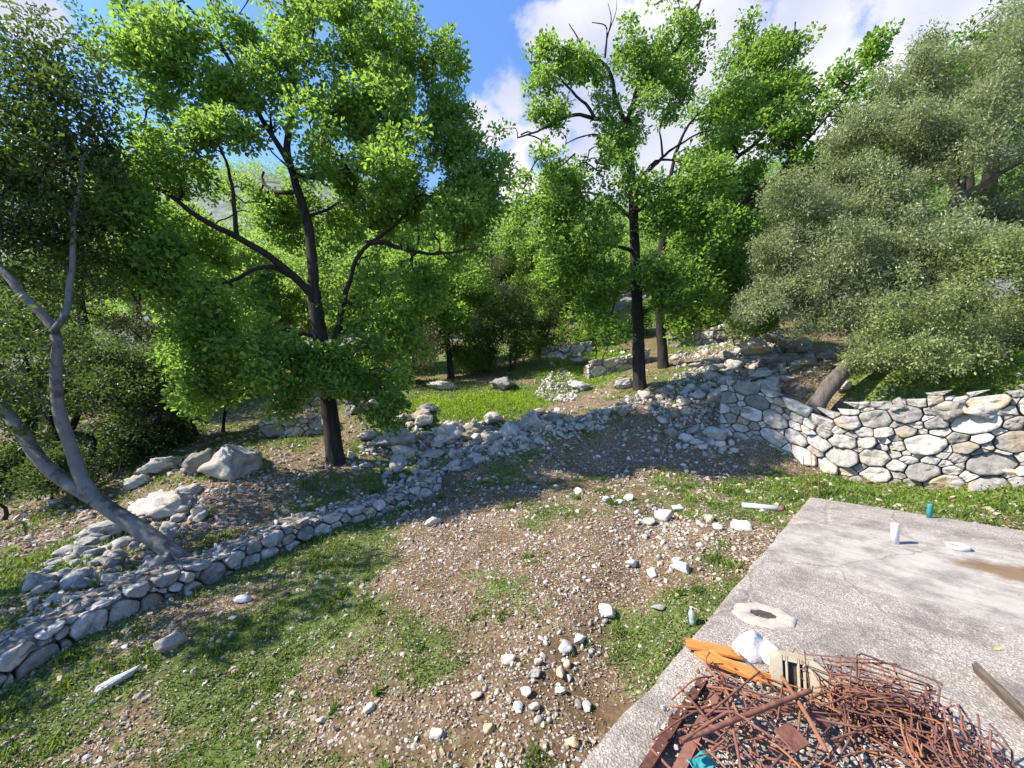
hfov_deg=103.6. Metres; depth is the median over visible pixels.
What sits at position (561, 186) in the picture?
oak tree
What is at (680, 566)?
stone
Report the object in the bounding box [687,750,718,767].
plastic scrap
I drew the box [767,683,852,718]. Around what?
reinforcing bar
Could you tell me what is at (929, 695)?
stirrup
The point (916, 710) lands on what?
stirrup
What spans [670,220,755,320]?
oak tree
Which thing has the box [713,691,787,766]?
reinforcing bar
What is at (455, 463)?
stone
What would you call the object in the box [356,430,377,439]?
boulder
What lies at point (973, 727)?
reinforcing bar
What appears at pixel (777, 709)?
reinforcing bar
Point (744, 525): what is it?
stone
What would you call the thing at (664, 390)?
stone
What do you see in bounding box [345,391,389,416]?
terrace wall
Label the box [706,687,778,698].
reinforcing bar
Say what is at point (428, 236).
oak tree
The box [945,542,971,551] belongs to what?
floor drain
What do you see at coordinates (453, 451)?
stone
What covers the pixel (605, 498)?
stone
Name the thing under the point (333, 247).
oak tree
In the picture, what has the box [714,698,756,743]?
reinforcing bar
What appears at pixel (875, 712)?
stirrup
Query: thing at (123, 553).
stone
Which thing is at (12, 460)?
evergreen shrub
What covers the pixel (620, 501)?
stone
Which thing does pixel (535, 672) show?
stone
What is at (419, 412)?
boulder
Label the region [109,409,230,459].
evergreen shrub
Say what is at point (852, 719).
stirrup
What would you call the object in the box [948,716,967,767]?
reinforcing bar
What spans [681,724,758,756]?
reinforcing bar
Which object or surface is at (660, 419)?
stone
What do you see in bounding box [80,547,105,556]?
stone
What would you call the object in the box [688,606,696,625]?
plastic bottle
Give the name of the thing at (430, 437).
stone
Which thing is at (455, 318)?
oak tree
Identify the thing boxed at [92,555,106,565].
stone
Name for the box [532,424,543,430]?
stone
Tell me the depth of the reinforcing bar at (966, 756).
1.65 m
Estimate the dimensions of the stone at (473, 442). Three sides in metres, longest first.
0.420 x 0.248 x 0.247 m
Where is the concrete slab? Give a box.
[580,498,1023,767]
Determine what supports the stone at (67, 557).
on the ground at (612, 711)
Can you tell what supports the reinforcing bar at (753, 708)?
on the reinforcing bar at (793, 715)
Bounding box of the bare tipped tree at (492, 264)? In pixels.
[466,250,527,366]
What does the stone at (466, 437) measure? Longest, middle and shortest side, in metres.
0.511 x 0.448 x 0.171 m
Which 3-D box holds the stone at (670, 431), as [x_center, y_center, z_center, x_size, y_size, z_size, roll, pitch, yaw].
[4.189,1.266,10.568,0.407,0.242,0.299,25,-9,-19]
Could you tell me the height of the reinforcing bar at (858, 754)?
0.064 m
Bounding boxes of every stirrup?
[792,647,851,715]
[800,660,876,699]
[802,683,868,716]
[804,650,889,697]
[809,685,923,767]
[811,669,940,749]
[813,686,919,729]
[817,680,888,727]
[818,675,911,728]
[820,656,907,711]
[821,673,877,688]
[824,667,893,724]
[826,664,943,726]
[826,699,923,743]
[827,658,918,721]
[828,666,927,733]
[829,676,889,718]
[829,684,922,753]
[829,687,923,738]
[834,687,897,729]
[835,678,887,722]
[836,690,918,750]
[836,706,924,739]
[837,707,925,738]
[838,686,951,765]
[839,654,899,716]
[840,699,926,760]
[841,688,917,751]
[842,696,960,767]
[843,703,914,767]
[845,694,924,745]
[848,663,954,742]
[853,703,948,758]
[854,675,918,710]
[855,653,942,716]
[855,671,929,737]
[858,689,935,760]
[858,699,930,749]
[859,660,935,729]
[859,682,940,731]
[863,680,918,708]
[863,683,1004,767]
[864,696,922,737]
[864,725,959,767]
[867,704,950,761]
[871,689,1010,767]
[872,682,951,742]
[875,695,946,754]
[877,688,952,741]
[877,713,999,766]
[877,721,970,767]
[883,728,964,767]
[887,729,991,767]
[890,716,987,767]
[892,708,987,766]
[899,709,1017,767]
[908,734,976,767]
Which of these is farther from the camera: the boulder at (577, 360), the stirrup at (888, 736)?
the boulder at (577, 360)
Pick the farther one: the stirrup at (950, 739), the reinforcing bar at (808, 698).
the reinforcing bar at (808, 698)
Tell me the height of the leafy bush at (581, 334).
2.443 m
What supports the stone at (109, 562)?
on the ground at (612, 711)
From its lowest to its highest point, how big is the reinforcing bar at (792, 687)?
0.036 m
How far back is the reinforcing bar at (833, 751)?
1.67 m
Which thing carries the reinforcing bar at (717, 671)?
on the rubble at (675, 747)
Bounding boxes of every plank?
[685,638,743,659]
[694,650,776,684]
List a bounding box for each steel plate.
[774,722,809,753]
[808,706,830,730]
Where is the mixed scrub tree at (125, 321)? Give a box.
[88,294,213,358]
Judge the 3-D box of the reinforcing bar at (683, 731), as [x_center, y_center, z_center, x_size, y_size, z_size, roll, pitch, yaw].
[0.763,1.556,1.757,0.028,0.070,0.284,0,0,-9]
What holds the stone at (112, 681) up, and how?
on the ground at (612, 711)
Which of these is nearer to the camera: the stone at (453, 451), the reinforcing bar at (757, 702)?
the reinforcing bar at (757, 702)
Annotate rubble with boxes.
[25,335,816,723]
[649,668,916,767]
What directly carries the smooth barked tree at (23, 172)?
on the ground at (612, 711)
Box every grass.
[0,290,1023,767]
[400,344,1023,530]
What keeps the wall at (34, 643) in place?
on the ground at (612, 711)
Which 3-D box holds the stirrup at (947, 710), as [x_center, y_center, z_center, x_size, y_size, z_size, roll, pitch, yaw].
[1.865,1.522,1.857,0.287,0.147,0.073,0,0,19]
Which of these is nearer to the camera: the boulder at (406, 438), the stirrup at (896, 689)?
the stirrup at (896, 689)
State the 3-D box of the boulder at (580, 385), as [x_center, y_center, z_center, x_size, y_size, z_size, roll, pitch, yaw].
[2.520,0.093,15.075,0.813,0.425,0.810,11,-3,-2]
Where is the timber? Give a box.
[971,661,1023,720]
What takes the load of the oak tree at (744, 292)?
on the ground at (612, 711)
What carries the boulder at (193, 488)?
on the ground at (612, 711)
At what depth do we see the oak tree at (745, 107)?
14.14 m
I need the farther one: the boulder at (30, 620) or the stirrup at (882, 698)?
the boulder at (30, 620)
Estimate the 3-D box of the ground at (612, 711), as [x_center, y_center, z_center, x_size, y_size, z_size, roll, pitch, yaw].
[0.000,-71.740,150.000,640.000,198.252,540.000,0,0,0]
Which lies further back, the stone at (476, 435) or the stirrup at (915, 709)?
the stone at (476, 435)
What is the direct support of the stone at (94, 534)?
on the ground at (612, 711)
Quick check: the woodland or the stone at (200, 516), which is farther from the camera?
the woodland
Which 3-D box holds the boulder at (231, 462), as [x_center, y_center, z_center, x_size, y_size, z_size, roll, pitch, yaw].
[-6.043,1.771,8.695,1.200,0.965,1.252,-11,-1,-23]
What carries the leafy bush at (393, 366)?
on the ground at (612, 711)
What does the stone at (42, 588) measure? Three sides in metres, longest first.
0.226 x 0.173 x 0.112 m
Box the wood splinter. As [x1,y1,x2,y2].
[706,647,735,668]
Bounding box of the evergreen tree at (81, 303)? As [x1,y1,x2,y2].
[0,220,168,403]
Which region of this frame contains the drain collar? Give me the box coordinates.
[731,602,797,629]
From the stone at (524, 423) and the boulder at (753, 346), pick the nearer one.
the stone at (524, 423)
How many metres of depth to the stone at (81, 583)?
4.67 m
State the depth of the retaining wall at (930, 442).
8.16 m
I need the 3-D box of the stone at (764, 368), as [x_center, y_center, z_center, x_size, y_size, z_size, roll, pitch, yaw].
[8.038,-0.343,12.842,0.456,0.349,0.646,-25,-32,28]
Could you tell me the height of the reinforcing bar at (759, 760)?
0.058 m
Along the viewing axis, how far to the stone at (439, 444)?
10.54 m
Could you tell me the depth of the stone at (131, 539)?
6.02 m
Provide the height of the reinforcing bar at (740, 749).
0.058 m
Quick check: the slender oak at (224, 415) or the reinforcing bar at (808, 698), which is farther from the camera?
the slender oak at (224, 415)
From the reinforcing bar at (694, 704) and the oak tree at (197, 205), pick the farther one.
the oak tree at (197, 205)
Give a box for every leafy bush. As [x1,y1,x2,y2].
[0,305,134,375]
[127,355,170,415]
[351,351,391,389]
[366,338,415,381]
[443,336,504,373]
[516,328,567,357]
[552,310,606,345]
[584,308,626,358]
[620,295,669,335]
[692,291,722,331]
[718,300,784,345]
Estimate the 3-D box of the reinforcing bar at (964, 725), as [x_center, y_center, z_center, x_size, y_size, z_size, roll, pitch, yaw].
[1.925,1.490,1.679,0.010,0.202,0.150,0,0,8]
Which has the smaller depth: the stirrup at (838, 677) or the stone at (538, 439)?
the stirrup at (838, 677)
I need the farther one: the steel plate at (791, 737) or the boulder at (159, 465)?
the boulder at (159, 465)
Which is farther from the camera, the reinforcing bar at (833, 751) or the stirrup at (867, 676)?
the stirrup at (867, 676)
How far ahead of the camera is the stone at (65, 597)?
4.40 m
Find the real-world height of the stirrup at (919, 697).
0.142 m
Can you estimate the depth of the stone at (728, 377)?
12.91 m
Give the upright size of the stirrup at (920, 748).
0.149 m
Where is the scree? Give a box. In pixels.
[17,336,817,624]
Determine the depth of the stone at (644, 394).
12.43 m
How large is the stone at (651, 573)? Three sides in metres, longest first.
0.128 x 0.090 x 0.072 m
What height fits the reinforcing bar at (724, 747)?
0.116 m
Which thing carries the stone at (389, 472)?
on the ground at (612, 711)
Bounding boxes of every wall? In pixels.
[0,471,441,687]
[258,413,323,437]
[272,391,319,412]
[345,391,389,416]
[540,341,591,358]
[582,349,650,378]
[667,324,744,347]
[720,379,1023,491]
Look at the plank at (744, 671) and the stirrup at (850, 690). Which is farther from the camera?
the plank at (744, 671)
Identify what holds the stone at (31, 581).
on the ground at (612, 711)
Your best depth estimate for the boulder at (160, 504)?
7.09 m
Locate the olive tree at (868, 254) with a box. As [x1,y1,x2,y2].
[727,0,1023,415]
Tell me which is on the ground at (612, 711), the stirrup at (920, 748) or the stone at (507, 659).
the stone at (507, 659)
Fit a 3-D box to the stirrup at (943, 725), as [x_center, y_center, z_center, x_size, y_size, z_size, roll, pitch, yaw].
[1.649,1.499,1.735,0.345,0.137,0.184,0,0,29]
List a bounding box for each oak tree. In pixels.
[52,0,520,466]
[84,224,159,343]
[133,198,258,303]
[183,222,330,337]
[282,240,419,343]
[286,208,379,287]
[364,206,480,274]
[365,230,506,378]
[470,219,532,326]
[492,0,756,390]
[507,214,618,327]
[523,230,621,339]
[599,238,679,291]
[655,4,904,368]
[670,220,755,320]
[715,240,783,321]
[793,127,957,313]
[867,0,1023,342]
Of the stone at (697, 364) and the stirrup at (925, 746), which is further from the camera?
the stone at (697, 364)
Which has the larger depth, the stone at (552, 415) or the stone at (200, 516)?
the stone at (552, 415)
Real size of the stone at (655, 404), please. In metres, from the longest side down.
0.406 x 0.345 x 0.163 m
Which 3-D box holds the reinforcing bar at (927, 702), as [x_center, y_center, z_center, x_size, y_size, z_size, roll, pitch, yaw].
[1.932,1.479,1.756,0.043,0.224,0.203,0,0,-36]
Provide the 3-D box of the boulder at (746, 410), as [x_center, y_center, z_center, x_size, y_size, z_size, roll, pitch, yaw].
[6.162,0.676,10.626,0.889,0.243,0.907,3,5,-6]
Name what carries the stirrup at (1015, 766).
on the concrete slab
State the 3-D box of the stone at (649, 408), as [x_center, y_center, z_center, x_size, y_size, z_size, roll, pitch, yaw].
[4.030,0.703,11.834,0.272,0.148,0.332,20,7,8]
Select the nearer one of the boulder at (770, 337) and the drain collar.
the drain collar
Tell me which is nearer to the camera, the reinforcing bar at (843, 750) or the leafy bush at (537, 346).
the reinforcing bar at (843, 750)
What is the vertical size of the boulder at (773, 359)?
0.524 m
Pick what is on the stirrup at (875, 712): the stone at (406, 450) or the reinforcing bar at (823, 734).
the reinforcing bar at (823, 734)
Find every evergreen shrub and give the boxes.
[0,427,87,499]
[0,440,123,519]
[31,431,170,474]
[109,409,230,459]
[471,275,573,371]
[835,220,1023,383]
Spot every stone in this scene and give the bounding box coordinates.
[21,573,57,592]
[26,583,54,596]
[44,557,62,564]
[47,558,64,565]
[50,545,81,555]
[56,568,72,579]
[58,566,93,588]
[60,591,84,603]
[62,554,78,560]
[62,566,85,577]
[70,577,92,588]
[72,546,97,555]
[74,536,99,545]
[76,532,108,541]
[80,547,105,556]
[90,535,110,545]
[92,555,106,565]
[93,664,140,693]
[99,556,108,565]
[101,572,123,581]
[102,549,112,555]
[102,556,123,568]
[106,537,129,550]
[106,554,120,556]
[107,548,127,559]
[129,537,140,542]
[152,631,188,652]
[159,521,178,530]
[161,530,180,538]
[170,513,185,522]
[190,504,207,514]
[193,510,208,522]
[234,594,251,602]
[316,716,326,722]
[359,462,370,466]
[363,702,375,712]
[370,447,375,452]
[381,474,389,479]
[383,470,392,474]
[389,452,406,468]
[391,445,414,458]
[392,466,402,472]
[393,413,411,427]
[405,421,413,427]
[411,468,420,474]
[414,414,432,427]
[419,459,430,468]
[420,449,444,457]
[424,516,440,526]
[426,435,434,439]
[429,728,443,740]
[430,440,444,447]
[445,439,455,444]
[448,459,460,467]
[449,448,456,454]
[452,465,461,471]
[457,448,463,455]
[459,433,472,440]
[460,460,473,470]
[463,442,470,448]
[468,438,482,446]
[468,452,480,458]
[471,433,480,438]
[471,691,481,698]
[473,456,484,464]
[481,431,501,442]
[483,722,494,735]
[488,442,501,453]
[498,421,522,437]
[501,654,515,665]
[513,701,522,713]
[517,419,528,426]
[519,444,528,449]
[520,436,528,441]
[520,686,531,697]
[527,427,539,431]
[528,702,539,709]
[529,443,537,449]
[530,667,540,678]
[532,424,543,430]
[533,436,544,444]
[534,408,544,413]
[534,658,542,664]
[546,425,552,430]
[547,412,562,418]
[555,431,563,437]
[555,686,565,693]
[556,419,563,424]
[556,666,564,678]
[558,639,572,653]
[562,414,576,421]
[565,426,575,431]
[565,736,579,748]
[573,423,584,430]
[574,633,585,643]
[575,487,582,493]
[575,698,582,708]
[582,700,590,712]
[583,421,593,428]
[598,603,615,617]
[602,408,610,414]
[602,496,609,501]
[614,499,623,503]
[615,400,626,405]
[617,408,627,416]
[623,494,633,500]
[626,559,636,566]
[638,391,650,397]
[643,518,655,524]
[644,406,653,410]
[647,569,656,577]
[650,401,660,407]
[651,604,665,610]
[654,509,672,520]
[655,387,668,393]
[656,416,667,423]
[664,427,677,436]
[669,354,680,359]
[669,410,680,418]
[672,504,683,510]
[672,559,689,574]
[679,408,693,416]
[679,433,693,442]
[680,398,691,405]
[682,372,692,377]
[684,383,694,392]
[685,426,699,433]
[686,379,697,384]
[688,362,701,366]
[689,440,704,444]
[691,387,709,394]
[692,390,706,398]
[693,429,707,440]
[697,444,706,449]
[699,383,709,389]
[701,426,727,440]
[702,359,715,365]
[703,514,713,520]
[704,371,719,379]
[706,382,717,386]
[707,365,718,371]
[707,390,720,402]
[712,523,723,530]
[714,363,725,368]
[715,441,725,446]
[717,375,732,382]
[718,350,735,357]
[724,359,743,369]
[725,429,732,436]
[730,520,752,530]
[734,348,740,353]
[738,369,748,378]
[746,355,761,358]
[757,367,770,369]
[778,362,787,367]
[802,354,814,358]
[1003,469,1017,477]
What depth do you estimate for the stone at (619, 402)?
12.12 m
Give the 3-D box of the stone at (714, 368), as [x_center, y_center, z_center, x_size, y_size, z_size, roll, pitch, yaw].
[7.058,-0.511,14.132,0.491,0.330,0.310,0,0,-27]
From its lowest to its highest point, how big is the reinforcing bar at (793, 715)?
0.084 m
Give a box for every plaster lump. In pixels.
[732,631,763,663]
[760,636,780,664]
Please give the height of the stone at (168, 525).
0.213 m
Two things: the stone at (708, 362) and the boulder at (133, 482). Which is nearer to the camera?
the boulder at (133, 482)
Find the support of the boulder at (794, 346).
on the ground at (612, 711)
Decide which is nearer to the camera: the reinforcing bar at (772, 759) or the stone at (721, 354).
the reinforcing bar at (772, 759)
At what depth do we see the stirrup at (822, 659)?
2.04 m
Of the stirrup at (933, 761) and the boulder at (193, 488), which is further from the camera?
the boulder at (193, 488)
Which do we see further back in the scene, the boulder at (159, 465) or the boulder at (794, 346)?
the boulder at (794, 346)
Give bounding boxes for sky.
[0,0,1023,208]
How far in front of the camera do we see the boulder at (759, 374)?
12.07 m
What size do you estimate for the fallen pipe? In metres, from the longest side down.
0.556 x 0.094 x 0.094 m
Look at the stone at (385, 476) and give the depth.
8.88 m
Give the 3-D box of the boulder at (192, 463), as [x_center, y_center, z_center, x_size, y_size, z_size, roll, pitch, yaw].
[-6.869,1.744,8.927,0.626,0.656,0.797,5,14,20]
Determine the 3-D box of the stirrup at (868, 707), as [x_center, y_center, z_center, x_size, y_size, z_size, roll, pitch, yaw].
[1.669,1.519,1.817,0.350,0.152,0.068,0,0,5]
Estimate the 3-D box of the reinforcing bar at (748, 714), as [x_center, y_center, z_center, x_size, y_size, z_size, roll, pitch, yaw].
[1.036,1.425,1.739,0.758,0.051,0.039,0,0,-19]
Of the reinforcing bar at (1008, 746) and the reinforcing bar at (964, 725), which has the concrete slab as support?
the reinforcing bar at (1008, 746)
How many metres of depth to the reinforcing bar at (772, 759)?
1.64 m
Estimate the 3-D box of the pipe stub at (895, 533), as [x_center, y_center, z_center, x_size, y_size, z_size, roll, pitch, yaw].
[3.846,1.510,4.048,0.066,0.220,0.066,0,0,0]
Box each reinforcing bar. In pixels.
[648,745,670,767]
[652,701,720,739]
[668,712,699,751]
[670,705,801,711]
[671,676,712,699]
[677,707,837,730]
[678,688,811,743]
[679,686,718,731]
[680,701,726,716]
[681,710,781,743]
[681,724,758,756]
[684,710,859,728]
[684,729,774,767]
[693,737,827,758]
[693,739,725,767]
[695,677,777,711]
[699,719,767,767]
[701,673,754,744]
[704,651,759,767]
[705,661,728,692]
[705,671,760,717]
[706,685,775,727]
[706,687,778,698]
[707,688,798,712]
[708,745,807,767]
[709,667,782,721]
[710,700,804,750]
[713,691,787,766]
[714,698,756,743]
[717,705,807,735]
[718,679,819,721]
[719,719,838,767]
[719,732,734,767]
[720,674,741,767]
[723,728,756,767]
[728,729,805,766]
[737,652,797,713]
[739,724,801,767]
[743,697,761,767]
[749,698,782,724]
[758,674,975,760]
[762,682,843,712]
[763,671,849,694]
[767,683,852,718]
[771,726,811,766]
[775,681,783,728]
[780,675,827,751]
[783,687,886,745]
[787,702,801,767]
[792,701,915,767]
[803,456,804,498]
[809,716,847,767]
[810,452,811,497]
[818,461,818,495]
[820,733,845,767]
[821,750,897,767]
[823,724,872,742]
[831,738,850,767]
[850,728,863,767]
[884,702,936,766]
[899,717,919,767]
[904,720,927,767]
[920,694,971,763]
[924,683,991,764]
[925,743,953,767]
[926,734,944,767]
[928,721,962,767]
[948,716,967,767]
[948,716,978,767]
[957,704,981,761]
[959,704,985,764]
[960,714,999,767]
[976,713,1003,767]
[988,730,996,767]
[989,723,1013,767]
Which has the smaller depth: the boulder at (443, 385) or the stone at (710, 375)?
the stone at (710, 375)
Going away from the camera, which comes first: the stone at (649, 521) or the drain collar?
the drain collar
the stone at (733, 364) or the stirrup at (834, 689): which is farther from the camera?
the stone at (733, 364)
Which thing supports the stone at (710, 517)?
on the ground at (612, 711)
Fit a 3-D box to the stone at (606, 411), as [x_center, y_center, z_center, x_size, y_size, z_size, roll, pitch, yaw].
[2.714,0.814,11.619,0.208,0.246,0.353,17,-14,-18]
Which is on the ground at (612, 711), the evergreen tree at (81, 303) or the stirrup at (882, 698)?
the evergreen tree at (81, 303)
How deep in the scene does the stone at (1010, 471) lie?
7.06 m
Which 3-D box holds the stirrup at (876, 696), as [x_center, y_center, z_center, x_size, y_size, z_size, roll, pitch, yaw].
[1.646,1.509,1.831,0.322,0.157,0.119,0,0,29]
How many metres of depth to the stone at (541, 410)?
12.57 m
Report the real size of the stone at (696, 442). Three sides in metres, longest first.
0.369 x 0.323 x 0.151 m
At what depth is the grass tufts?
4.39 m
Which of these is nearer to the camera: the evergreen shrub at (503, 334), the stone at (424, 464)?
the stone at (424, 464)
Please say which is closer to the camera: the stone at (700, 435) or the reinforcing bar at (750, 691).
the reinforcing bar at (750, 691)
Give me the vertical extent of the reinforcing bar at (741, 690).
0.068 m
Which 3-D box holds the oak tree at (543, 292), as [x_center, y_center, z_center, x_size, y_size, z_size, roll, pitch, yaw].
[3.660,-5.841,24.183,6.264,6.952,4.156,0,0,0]
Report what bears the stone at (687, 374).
on the ground at (612, 711)
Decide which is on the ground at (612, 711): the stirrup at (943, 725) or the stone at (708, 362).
the stone at (708, 362)
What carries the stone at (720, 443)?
on the ground at (612, 711)
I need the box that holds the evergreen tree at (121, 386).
[35,330,212,464]
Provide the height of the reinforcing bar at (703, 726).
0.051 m
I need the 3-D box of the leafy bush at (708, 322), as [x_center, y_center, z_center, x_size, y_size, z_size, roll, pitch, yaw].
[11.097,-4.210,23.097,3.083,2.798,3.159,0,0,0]
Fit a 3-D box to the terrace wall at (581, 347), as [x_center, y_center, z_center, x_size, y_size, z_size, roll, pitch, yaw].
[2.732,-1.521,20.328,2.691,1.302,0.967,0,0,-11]
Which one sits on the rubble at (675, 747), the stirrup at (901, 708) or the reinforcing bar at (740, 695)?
the stirrup at (901, 708)
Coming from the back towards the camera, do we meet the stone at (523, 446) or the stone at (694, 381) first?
the stone at (694, 381)
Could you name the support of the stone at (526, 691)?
on the ground at (612, 711)
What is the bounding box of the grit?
[639,505,1018,761]
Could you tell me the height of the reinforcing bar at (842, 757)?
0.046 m
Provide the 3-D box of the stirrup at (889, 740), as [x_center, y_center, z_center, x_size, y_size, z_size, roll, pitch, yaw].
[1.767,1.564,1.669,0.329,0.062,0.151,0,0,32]
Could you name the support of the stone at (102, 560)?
on the ground at (612, 711)
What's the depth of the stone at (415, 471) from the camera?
9.04 m
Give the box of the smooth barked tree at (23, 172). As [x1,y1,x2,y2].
[0,0,193,561]
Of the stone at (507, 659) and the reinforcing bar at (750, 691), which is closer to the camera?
the reinforcing bar at (750, 691)
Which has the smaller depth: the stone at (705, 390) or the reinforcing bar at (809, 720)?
the reinforcing bar at (809, 720)
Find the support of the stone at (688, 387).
on the ground at (612, 711)
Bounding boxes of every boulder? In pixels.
[24,610,53,625]
[61,587,100,606]
[76,520,123,537]
[123,474,152,489]
[128,490,192,518]
[133,551,171,573]
[136,456,185,472]
[171,483,202,494]
[181,448,214,474]
[197,444,262,481]
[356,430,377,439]
[372,427,415,446]
[411,408,433,422]
[416,403,439,412]
[426,381,455,389]
[433,421,463,442]
[467,423,488,434]
[484,411,505,424]
[490,377,515,389]
[524,414,542,426]
[568,380,591,390]
[569,357,588,363]
[613,377,632,388]
[730,406,752,412]
[738,337,772,356]
[750,370,772,379]
[756,377,782,392]
[758,330,783,342]
[758,353,795,366]
[765,375,793,382]
[776,338,812,353]
[790,359,817,368]
[816,349,834,359]
[838,381,851,391]
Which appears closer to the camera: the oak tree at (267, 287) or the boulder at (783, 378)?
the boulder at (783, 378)
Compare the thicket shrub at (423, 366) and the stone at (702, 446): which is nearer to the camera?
the stone at (702, 446)
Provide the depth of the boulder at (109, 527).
6.27 m
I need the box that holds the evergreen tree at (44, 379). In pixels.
[0,296,120,448]
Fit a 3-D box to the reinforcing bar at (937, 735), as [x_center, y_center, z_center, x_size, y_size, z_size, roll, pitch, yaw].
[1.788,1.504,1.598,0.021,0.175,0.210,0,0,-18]
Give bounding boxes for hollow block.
[769,649,837,705]
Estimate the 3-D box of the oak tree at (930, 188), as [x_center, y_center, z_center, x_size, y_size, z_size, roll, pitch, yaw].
[17.144,-7.029,18.588,6.938,9.014,6.873,0,0,44]
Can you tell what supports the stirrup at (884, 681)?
on the concrete slab
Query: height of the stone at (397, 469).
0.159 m
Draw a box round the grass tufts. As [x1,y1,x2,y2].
[0,341,1023,767]
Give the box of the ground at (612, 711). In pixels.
[0,143,1023,767]
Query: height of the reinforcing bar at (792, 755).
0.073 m
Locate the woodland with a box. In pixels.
[0,124,1023,352]
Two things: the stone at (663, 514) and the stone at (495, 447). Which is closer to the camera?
the stone at (663, 514)
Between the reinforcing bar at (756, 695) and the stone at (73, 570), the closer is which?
the reinforcing bar at (756, 695)
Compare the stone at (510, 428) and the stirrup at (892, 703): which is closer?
the stirrup at (892, 703)
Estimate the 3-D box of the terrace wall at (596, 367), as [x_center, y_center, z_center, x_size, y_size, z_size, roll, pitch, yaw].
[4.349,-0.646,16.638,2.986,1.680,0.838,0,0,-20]
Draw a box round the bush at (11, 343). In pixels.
[0,285,118,452]
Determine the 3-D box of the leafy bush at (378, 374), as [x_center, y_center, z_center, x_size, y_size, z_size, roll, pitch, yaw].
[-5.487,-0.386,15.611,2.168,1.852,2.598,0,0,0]
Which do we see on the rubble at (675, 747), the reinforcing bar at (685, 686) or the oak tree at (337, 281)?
the reinforcing bar at (685, 686)
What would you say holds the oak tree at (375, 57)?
on the ground at (612, 711)
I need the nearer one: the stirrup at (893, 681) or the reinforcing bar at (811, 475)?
the stirrup at (893, 681)
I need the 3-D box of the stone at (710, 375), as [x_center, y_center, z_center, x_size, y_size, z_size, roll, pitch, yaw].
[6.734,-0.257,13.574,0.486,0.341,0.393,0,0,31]
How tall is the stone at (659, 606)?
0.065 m
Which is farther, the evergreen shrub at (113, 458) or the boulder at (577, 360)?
the boulder at (577, 360)
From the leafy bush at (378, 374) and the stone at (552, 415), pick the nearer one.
the stone at (552, 415)
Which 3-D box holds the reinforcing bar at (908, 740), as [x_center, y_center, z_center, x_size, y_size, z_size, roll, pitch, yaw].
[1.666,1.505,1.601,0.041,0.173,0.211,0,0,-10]
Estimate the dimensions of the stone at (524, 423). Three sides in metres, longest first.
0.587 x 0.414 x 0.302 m
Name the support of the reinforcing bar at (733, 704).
on the rubble at (675, 747)
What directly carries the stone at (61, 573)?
on the ground at (612, 711)
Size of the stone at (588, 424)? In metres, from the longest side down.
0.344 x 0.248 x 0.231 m
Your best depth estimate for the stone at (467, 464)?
9.01 m
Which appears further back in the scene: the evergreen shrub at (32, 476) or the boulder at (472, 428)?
the boulder at (472, 428)
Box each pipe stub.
[891,522,899,544]
[926,503,932,517]
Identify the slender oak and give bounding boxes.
[145,338,242,435]
[182,359,267,432]
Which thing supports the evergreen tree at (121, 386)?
on the ground at (612, 711)
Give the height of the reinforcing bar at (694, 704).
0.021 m
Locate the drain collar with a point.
(772, 618)
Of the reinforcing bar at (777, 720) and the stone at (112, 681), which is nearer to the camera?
the reinforcing bar at (777, 720)
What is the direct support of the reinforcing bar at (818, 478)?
on the ground at (612, 711)
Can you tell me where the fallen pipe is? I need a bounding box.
[742,502,784,511]
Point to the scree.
(51, 598)
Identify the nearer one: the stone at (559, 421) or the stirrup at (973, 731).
the stirrup at (973, 731)
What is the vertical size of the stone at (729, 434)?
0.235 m
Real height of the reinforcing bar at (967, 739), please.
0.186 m
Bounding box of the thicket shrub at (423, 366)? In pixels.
[374,317,449,387]
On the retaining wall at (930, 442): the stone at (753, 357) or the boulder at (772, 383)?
the boulder at (772, 383)
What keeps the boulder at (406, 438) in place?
on the ground at (612, 711)
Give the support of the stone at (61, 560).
on the ground at (612, 711)
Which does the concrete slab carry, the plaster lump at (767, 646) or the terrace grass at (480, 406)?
the plaster lump at (767, 646)
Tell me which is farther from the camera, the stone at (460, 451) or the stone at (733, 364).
the stone at (733, 364)
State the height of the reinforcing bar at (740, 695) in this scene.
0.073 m
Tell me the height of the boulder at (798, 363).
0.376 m
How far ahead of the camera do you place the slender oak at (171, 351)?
10.96 m
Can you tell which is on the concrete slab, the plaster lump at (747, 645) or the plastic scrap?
the plaster lump at (747, 645)
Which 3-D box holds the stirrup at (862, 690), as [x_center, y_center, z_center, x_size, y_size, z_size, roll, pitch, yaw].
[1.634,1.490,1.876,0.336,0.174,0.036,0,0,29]
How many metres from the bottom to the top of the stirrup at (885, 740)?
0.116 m
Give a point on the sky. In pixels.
(496, 32)
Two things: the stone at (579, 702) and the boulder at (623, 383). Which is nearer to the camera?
the stone at (579, 702)
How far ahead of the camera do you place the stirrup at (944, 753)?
1.75 m
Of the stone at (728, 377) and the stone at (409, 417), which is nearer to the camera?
the stone at (409, 417)
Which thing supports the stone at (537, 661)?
on the ground at (612, 711)
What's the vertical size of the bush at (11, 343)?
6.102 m
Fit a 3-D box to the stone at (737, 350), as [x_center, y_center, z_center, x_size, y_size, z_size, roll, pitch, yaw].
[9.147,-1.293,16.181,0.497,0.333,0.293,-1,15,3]
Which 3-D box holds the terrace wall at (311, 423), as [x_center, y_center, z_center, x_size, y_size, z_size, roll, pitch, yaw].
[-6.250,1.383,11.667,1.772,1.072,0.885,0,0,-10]
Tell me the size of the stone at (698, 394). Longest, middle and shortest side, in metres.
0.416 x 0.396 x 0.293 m
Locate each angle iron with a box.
[638,678,708,767]
[672,673,729,767]

